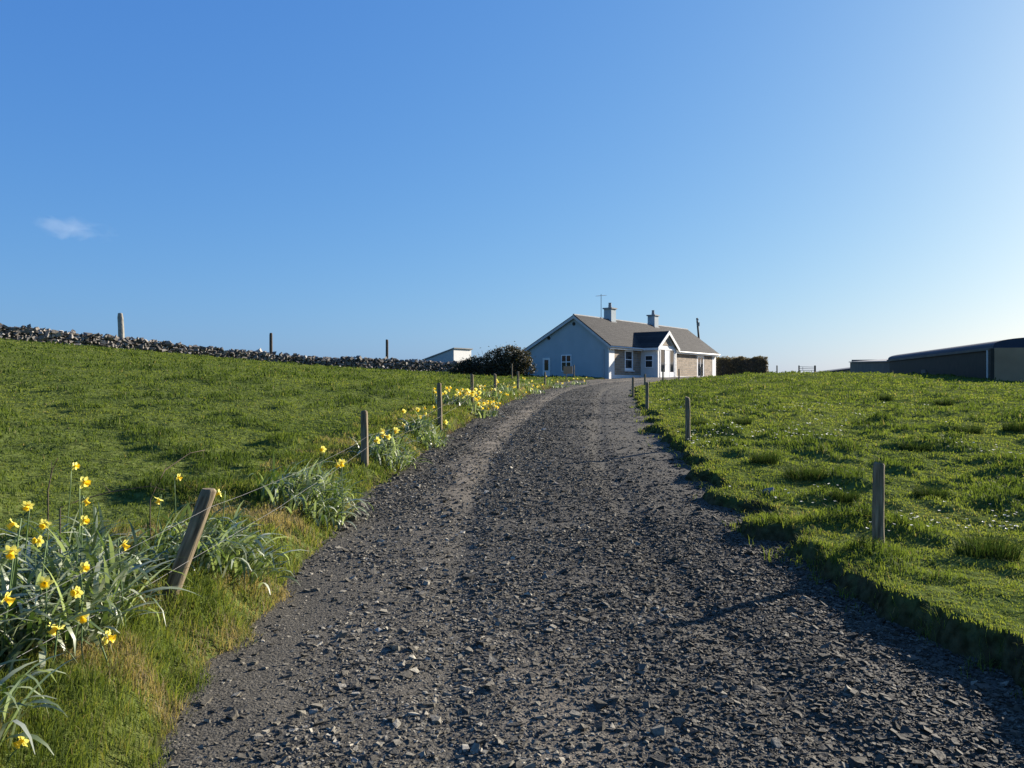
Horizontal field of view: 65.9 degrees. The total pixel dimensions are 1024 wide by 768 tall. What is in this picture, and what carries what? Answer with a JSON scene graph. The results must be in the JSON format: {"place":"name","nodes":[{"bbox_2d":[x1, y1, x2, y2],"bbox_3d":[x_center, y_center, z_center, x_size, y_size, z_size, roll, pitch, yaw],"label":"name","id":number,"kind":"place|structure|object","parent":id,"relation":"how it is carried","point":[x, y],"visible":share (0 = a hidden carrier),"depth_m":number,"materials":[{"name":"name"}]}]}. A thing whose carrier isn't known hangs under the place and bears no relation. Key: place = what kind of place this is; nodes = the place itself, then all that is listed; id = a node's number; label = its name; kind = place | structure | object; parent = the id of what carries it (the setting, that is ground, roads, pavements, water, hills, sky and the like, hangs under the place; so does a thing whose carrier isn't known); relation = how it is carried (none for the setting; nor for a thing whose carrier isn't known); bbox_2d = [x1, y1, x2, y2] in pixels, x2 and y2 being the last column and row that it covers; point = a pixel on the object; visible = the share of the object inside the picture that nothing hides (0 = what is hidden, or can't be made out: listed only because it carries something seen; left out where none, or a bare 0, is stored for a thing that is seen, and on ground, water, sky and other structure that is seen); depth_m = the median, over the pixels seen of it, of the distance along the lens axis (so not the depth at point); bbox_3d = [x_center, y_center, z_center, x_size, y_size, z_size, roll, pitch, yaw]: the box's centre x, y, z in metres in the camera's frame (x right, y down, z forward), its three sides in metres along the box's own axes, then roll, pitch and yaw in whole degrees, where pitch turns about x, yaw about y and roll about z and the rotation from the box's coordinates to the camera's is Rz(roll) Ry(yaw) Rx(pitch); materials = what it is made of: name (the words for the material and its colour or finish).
{"place":"outdoors","nodes":[
{"label":"outdoors","id":0,"kind":"place"},
{"bbox_2d":[0,337,1023,767],"bbox_3d":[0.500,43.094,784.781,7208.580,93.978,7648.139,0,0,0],"label":"pasture","id":1,"kind":"structure","parent":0,"point":[956,637],"depth_m":9.92,"materials":[{"name":"green plant"}]},
{"bbox_2d":[0,653,86,764],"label":"daffodil clump","id":2,"kind":"object","parent":1,"relation":"on","point":[23,737],"visible":0.99,"depth_m":2.96,"materials":[{"name":"green plant"}]},
{"bbox_2d":[47,458,57,539],"bbox_3d":[-3.080,0.874,5.301,0.074,0.758,0.009,0,0,0],"label":"bramble cane","id":3,"kind":"object","parent":1,"relation":"on","point":[48,494],"visible":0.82,"depth_m":5.30,"materials":[{"name":"plant"}]},
{"bbox_2d":[0,462,179,595],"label":"daffodil clump","id":4,"kind":"object","parent":1,"relation":"on","point":[81,483],"visible":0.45,"depth_m":5.01,"materials":[{"name":"green plant"}]},
{"bbox_2d":[0,501,199,683],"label":"daffodil clump","id":5,"kind":"object","parent":1,"relation":"on","point":[79,601],"visible":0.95,"depth_m":3.92,"materials":[{"name":"green plant"}]},
{"bbox_2d":[59,482,163,553],"bbox_3d":[-2.468,0.941,4.888,0.583,0.660,0.098,0,0,-32],"label":"bramble cane","id":6,"kind":"object","parent":1,"relation":"on","point":[83,499],"visible":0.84,"depth_m":4.78,"materials":[{"name":"plant"}]},
{"bbox_2d":[117,313,124,337],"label":"fence post","id":7,"kind":"object","parent":1,"relation":"on","point":[120,319],"visible":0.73,"depth_m":56.38,"materials":[{"name":"grey wood"}]},
{"bbox_2d":[149,449,203,544],"bbox_3d":[-2.454,0.869,5.800,0.023,0.774,0.469,0,0,29],"label":"bramble cane","id":8,"kind":"object","parent":1,"relation":"on","point":[154,491],"visible":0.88,"depth_m":5.60,"materials":[{"name":"plant"}]},
{"bbox_2d":[163,488,216,599],"bbox_3d":[-2.017,1.123,4.800,0.100,1.054,0.097,20,0,0],"label":"fence post","id":9,"kind":"object","parent":1,"relation":"on","point":[192,536],"visible":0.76,"depth_m":4.76,"materials":[{"name":"wood"}]},
{"bbox_2d":[0,389,498,666],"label":"fence wire","id":10,"kind":"object","parent":9,"relation":"attached to","point":[206,550],"visible":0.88,"depth_m":4.95,"materials":[{"name":"grey metal"}]},
{"bbox_2d":[1,379,522,614],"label":"fence wire","id":11,"kind":"object","parent":9,"relation":"attached to","point":[176,524],"visible":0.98,"depth_m":4.37,"materials":[{"name":"grey metal"}]},
{"bbox_2d":[124,474,306,594],"bbox_3d":[-2.073,1.100,5.682,1.101,0.867,1.442,0,0,0],"label":"daffodil clump","id":12,"kind":"object","parent":1,"relation":"on","point":[216,552],"visible":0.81,"depth_m":5.62,"materials":[{"name":"green plant"}]},
{"bbox_2d":[0,323,519,373],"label":"stone wall","id":13,"kind":"structure","parent":1,"relation":"on","point":[29,332],"depth_m":57.50,"materials":[{"name":"grey stone"}]},
{"bbox_2d":[269,333,272,353],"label":"fence post","id":14,"kind":"object","parent":1,"relation":"on","point":[270,343],"depth_m":64.90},
{"bbox_2d":[248,446,375,529],"bbox_3d":[-1.996,1.085,8.116,1.209,0.825,1.856,0,0,0],"label":"daffodil clump","id":15,"kind":"object","parent":1,"relation":"on","point":[337,505],"visible":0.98,"depth_m":7.98,"materials":[{"name":"green plant"}]},
{"bbox_2d":[360,410,368,466],"bbox_3d":[-1.961,0.897,10.499,0.102,1.096,0.102,-1,0,0],"label":"fence post","id":16,"kind":"object","parent":1,"relation":"on","point":[364,437],"visible":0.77,"depth_m":10.46,"materials":[{"name":"grey wood"}]},
{"bbox_2d":[386,339,387,357],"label":"fence post","id":17,"kind":"object","parent":1,"relation":"on","point":[386,348],"depth_m":72.39,"materials":[{"name":"wood"}]},
{"bbox_2d":[346,421,430,471],"bbox_3d":[-1.761,0.934,11.649,1.273,0.757,1.740,0,0,0],"label":"daffodil clump","id":18,"kind":"object","parent":1,"relation":"on","point":[390,454],"visible":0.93,"depth_m":11.34,"materials":[{"name":"green plant"}]},
{"bbox_2d":[394,405,453,449],"bbox_3d":[-1.562,0.789,13.954,1.080,0.829,1.640,0,0,0],"label":"daffodil clump","id":19,"kind":"object","parent":1,"relation":"on","point":[426,435],"visible":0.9,"depth_m":13.85,"materials":[{"name":"green plant"}]},
{"bbox_2d":[437,383,441,429],"bbox_3d":[-1.418,0.604,15.500,0.101,1.266,0.104,-1,0,0],"label":"fence post","id":20,"kind":"object","parent":1,"relation":"on","point":[439,404],"visible":0.81,"depth_m":15.46,"materials":[{"name":"grey wood"}]},
{"bbox_2d":[422,347,472,361],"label":"white shed","id":21,"kind":"structure","parent":1,"relation":"on","point":[455,354],"depth_m":78.82,"materials":[{"name":"paint"}]},
{"bbox_2d":[430,386,475,406],"bbox_3d":[-1.458,0.333,19.628,1.429,0.582,1.352,0,0,-41],"label":"daffodil clump","id":22,"kind":"object","parent":1,"relation":"on","point":[446,399],"visible":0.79,"depth_m":19.51,"materials":[{"name":"green plant"}]},
{"bbox_2d":[470,374,473,401],"bbox_3d":[-1.039,0.299,20.498,0.094,1.138,0.090,0,0,0],"label":"fence post","id":23,"kind":"object","parent":1,"relation":"on","point":[471,382],"visible":0.6,"depth_m":20.46,"materials":[{"name":"grey wood"}]},
{"bbox_2d":[464,388,503,417],"bbox_3d":[-0.682,0.508,19.698,1.129,0.823,1.502,0,0,0],"label":"daffodil clump","id":24,"kind":"object","parent":1,"relation":"on","point":[481,413],"visible":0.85,"depth_m":19.57,"materials":[{"name":"green plant"}]},
{"bbox_2d":[474,383,508,405],"bbox_3d":[-0.754,0.359,24.428,1.344,0.778,1.937,0,0,0],"label":"daffodil clump","id":25,"kind":"object","parent":1,"relation":"on","point":[494,395],"visible":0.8,"depth_m":24.20,"materials":[{"name":"green plant"}]},
{"bbox_2d":[448,341,537,376],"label":"dark shrub","id":26,"kind":"object","parent":1,"relation":"on","point":[501,361],"visible":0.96,"depth_m":53.74,"materials":[{"name":"green plant"}]},
{"bbox_2d":[496,379,526,399],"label":"daffodil clump","id":27,"kind":"object","parent":1,"relation":"on","point":[509,388],"visible":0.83,"depth_m":28.14,"materials":[{"name":"green plant"}]},
{"bbox_2d":[0,388,1023,767],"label":"long grass","id":28,"kind":"structure","parent":1,"relation":"on","point":[282,524],"depth_m":5.74,"materials":[{"name":"green plant"}]},
{"bbox_2d":[511,364,512,379],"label":"fence post","id":29,"kind":"object","parent":1,"relation":"on","point":[511,371],"visible":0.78,"depth_m":45.98,"materials":[{"name":"grey wood"}]},
{"bbox_2d":[517,371,518,388],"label":"fence post","id":30,"kind":"object","parent":1,"relation":"on","point":[517,379],"visible":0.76,"depth_m":30.96,"materials":[{"name":"grey wood"}]},
{"bbox_2d":[519,377,544,393],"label":"daffodil clump","id":31,"kind":"object","parent":1,"relation":"on","point":[531,388],"visible":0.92,"depth_m":33.59,"materials":[{"name":"green plant"}]},
{"bbox_2d":[546,376,568,387],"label":"daffodil clump","id":32,"kind":"object","parent":1,"relation":"on","point":[557,385],"visible":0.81,"depth_m":40.32,"materials":[{"name":"green plant"}]},
{"bbox_2d":[563,366,572,381],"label":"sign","id":33,"kind":"object","parent":1,"relation":"on","point":[567,370],"visible":0.88,"depth_m":47.48,"materials":[{"name":"wood"}]},
{"bbox_2d":[573,365,574,381],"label":"fence post","id":34,"kind":"object","parent":1,"relation":"on","point":[574,372],"visible":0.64,"depth_m":46.97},
{"bbox_2d":[566,377,589,384],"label":"daffodil clump","id":35,"kind":"object","parent":1,"relation":"on","point":[577,382],"visible":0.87,"depth_m":44.78,"materials":[{"name":"green plant"}]},
{"bbox_2d":[523,295,719,378],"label":"bungalow","id":36,"kind":"object","parent":1,"relation":"on","point":[609,345],"visible":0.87,"depth_m":61.28,"materials":[{"name":"paint"}]},
{"bbox_2d":[543,358,549,375],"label":"side door","id":37,"kind":"structure","parent":36,"relation":"in","point":[546,361],"depth_m":61.22,"materials":[{"name":"white paint"}]},
{"bbox_2d":[561,355,570,371],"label":"window","id":38,"kind":"structure","parent":36,"relation":"in","point":[565,359],"depth_m":60.18,"materials":[{"name":"white glass"}]},
{"bbox_2d":[624,350,634,371],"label":"window","id":39,"kind":"structure","parent":36,"relation":"in","point":[628,353],"depth_m":60.45,"materials":[{"name":"white glass"}]},
{"bbox_2d":[645,355,652,367],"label":"window","id":40,"kind":"structure","parent":36,"relation":"in","point":[648,358],"depth_m":61.49,"materials":[{"name":"white glass"}]},
{"bbox_2d":[660,348,674,376],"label":"porch door","id":41,"kind":"structure","parent":36,"relation":"in","point":[666,355],"depth_m":62.44,"materials":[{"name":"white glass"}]},
{"bbox_2d":[697,355,703,375],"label":"glazed door","id":42,"kind":"structure","parent":36,"relation":"in","point":[700,358],"depth_m":71.22,"materials":[{"name":"white glass"}]},
{"bbox_2d":[632,377,633,396],"bbox_3d":[4.594,0.316,29.999,0.092,1.184,0.092,0,0,0],"label":"fence post","id":43,"kind":"object","parent":1,"relation":"on","point":[632,386],"visible":0.69,"depth_m":29.96,"materials":[{"name":"grey wood"}]},
{"bbox_2d":[645,382,648,410],"bbox_3d":[3.588,0.527,20.999,0.093,1.181,0.094,0,0,0],"label":"fence post","id":44,"kind":"object","parent":1,"relation":"on","point":[646,395],"visible":0.78,"depth_m":20.96,"materials":[{"name":"grey wood"}]},
{"bbox_2d":[685,396,690,440],"bbox_3d":[2.982,0.752,13.399,0.092,1.083,0.094,-1,0,0],"label":"fence post","id":45,"kind":"object","parent":1,"relation":"on","point":[687,420],"visible":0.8,"depth_m":13.37,"materials":[{"name":"grey wood"}]},
{"bbox_2d":[696,318,699,338],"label":"utility pole","id":46,"kind":"object","parent":1,"relation":"on","point":[698,323],"visible":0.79,"depth_m":95.89,"materials":[{"name":"wood"}]},
{"bbox_2d":[693,419,708,425],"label":"rush tussock","id":47,"kind":"object","parent":1,"relation":"on","point":[699,422],"visible":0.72,"depth_m":15.67,"materials":[{"name":"green plant"}]},
{"bbox_2d":[716,356,768,374],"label":"clipped hedge","id":48,"kind":"object","parent":1,"relation":"on","point":[732,365],"visible":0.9,"depth_m":77.20,"materials":[{"name":"green plant"}]},
{"bbox_2d":[731,417,754,424],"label":"rush tussock","id":49,"kind":"object","parent":1,"relation":"on","point":[741,421],"visible":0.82,"depth_m":16.38,"materials":[{"name":"green plant"}]},
{"bbox_2d":[747,449,780,463],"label":"rush tussock","id":50,"kind":"object","parent":1,"relation":"on","point":[772,460],"visible":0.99,"depth_m":10.97,"materials":[{"name":"green plant"}]},
{"bbox_2d":[762,487,773,494],"bbox_3d":[2.940,1.232,9.040,0.095,0.108,0.148,0,0,-34],"label":"field stone","id":51,"kind":"object","parent":1,"relation":"on","point":[770,489],"visible":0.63,"depth_m":9.01,"materials":[{"name":"grey stone"}]},
{"bbox_2d":[778,464,828,480],"bbox_3d":[3.663,1.106,10.003,0.780,0.194,0.736,0,0,3],"label":"rush tussock","id":52,"kind":"object","parent":1,"relation":"on","point":[800,472],"visible":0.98,"depth_m":9.91,"materials":[{"name":"green plant"}]},
{"bbox_2d":[798,365,815,371],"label":"field gate","id":53,"kind":"structure","parent":1,"relation":"on","point":[799,368],"depth_m":61.98,"materials":[{"name":"metal"}]},
{"bbox_2d":[812,367,849,372],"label":"outhouse","id":54,"kind":"structure","parent":1,"relation":"on","point":[841,369],"depth_m":92.10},
{"bbox_2d":[660,396,1021,530],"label":"daisies","id":55,"kind":"object","parent":1,"relation":"on","point":[840,488],"visible":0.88,"depth_m":12.76,"materials":[{"name":"white"}]},
{"bbox_2d":[828,485,864,502],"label":"rush tussock","id":56,"kind":"object","parent":1,"relation":"on","point":[851,497],"visible":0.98,"depth_m":8.59,"materials":[{"name":"green plant"}]},
{"bbox_2d":[848,418,872,425],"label":"rush tussock","id":57,"kind":"object","parent":1,"relation":"on","point":[863,420],"visible":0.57,"depth_m":16.75,"materials":[{"name":"green plant"}]},
{"bbox_2d":[850,359,889,372],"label":"lean to","id":58,"kind":"object","parent":1,"relation":"on","point":[876,366],"visible":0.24,"depth_m":77.37,"materials":[{"name":"grey metal"}]},
{"bbox_2d":[872,462,884,546],"bbox_3d":[3.061,1.181,6.600,0.099,1.062,0.098,1,0,0],"label":"fence post","id":59,"kind":"object","parent":1,"relation":"on","point":[878,491],"visible":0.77,"depth_m":6.57,"materials":[{"name":"grey wood"}]},
{"bbox_2d":[874,394,892,400],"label":"rush tussock","id":60,"kind":"object","parent":1,"relation":"on","point":[889,398],"visible":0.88,"depth_m":24.57,"materials":[{"name":"green plant"}]},
{"bbox_2d":[898,439,934,451],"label":"rush tussock","id":61,"kind":"object","parent":1,"relation":"on","point":[921,447],"visible":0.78,"depth_m":12.61,"materials":[{"name":"green plant"}]},
{"bbox_2d":[912,483,951,499],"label":"rush tussock","id":62,"kind":"object","parent":1,"relation":"on","point":[923,491],"visible":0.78,"depth_m":8.98,"materials":[{"name":"green plant"}]},
{"bbox_2d":[934,398,955,405],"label":"rush tussock","id":63,"kind":"object","parent":1,"relation":"on","point":[942,402],"visible":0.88,"depth_m":23.15,"materials":[{"name":"green plant"}]},
{"bbox_2d":[887,338,1023,381],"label":"barn","id":64,"kind":"structure","parent":1,"relation":"on","point":[1002,360],"depth_m":48.24,"materials":[{"name":"metal"}]},
{"bbox_2d":[946,424,987,433],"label":"rush tussock","id":65,"kind":"object","parent":1,"relation":"on","point":[972,430],"visible":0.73,"depth_m":15.44,"materials":[{"name":"green plant"}]},
{"bbox_2d":[945,527,1023,561],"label":"rush tussock","id":66,"kind":"object","parent":1,"relation":"on","point":[985,548],"visible":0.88,"depth_m":6.27,"materials":[{"name":"green plant"}]},
{"bbox_2d":[1000,420,1023,430],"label":"rush tussock","id":67,"kind":"object","parent":1,"relation":"on","point":[1015,426],"visible":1,"depth_m":15.56,"materials":[{"name":"green plant"}]},
{"bbox_2d":[0,0,1023,372],"label":"sky","id":68,"kind":"structure","parent":0,"point":[825,184],"materials":[{"name":"blue"}]},
{"bbox_2d":[151,376,1023,767],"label":"gravel drive","id":69,"kind":"structure","parent":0,"point":[251,684],"depth_m":4.76,"materials":[{"name":"gravel"}]},
{"bbox_2d":[226,710,239,720],"bbox_3d":[-1.327,1.578,3.749,0.066,0.049,0.053,0,0,31],"label":"loose stone","id":70,"kind":"object","parent":69,"relation":"on","point":[233,715],"visible":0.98,"depth_m":3.74,"materials":[{"name":"grey stone"}]}
]}

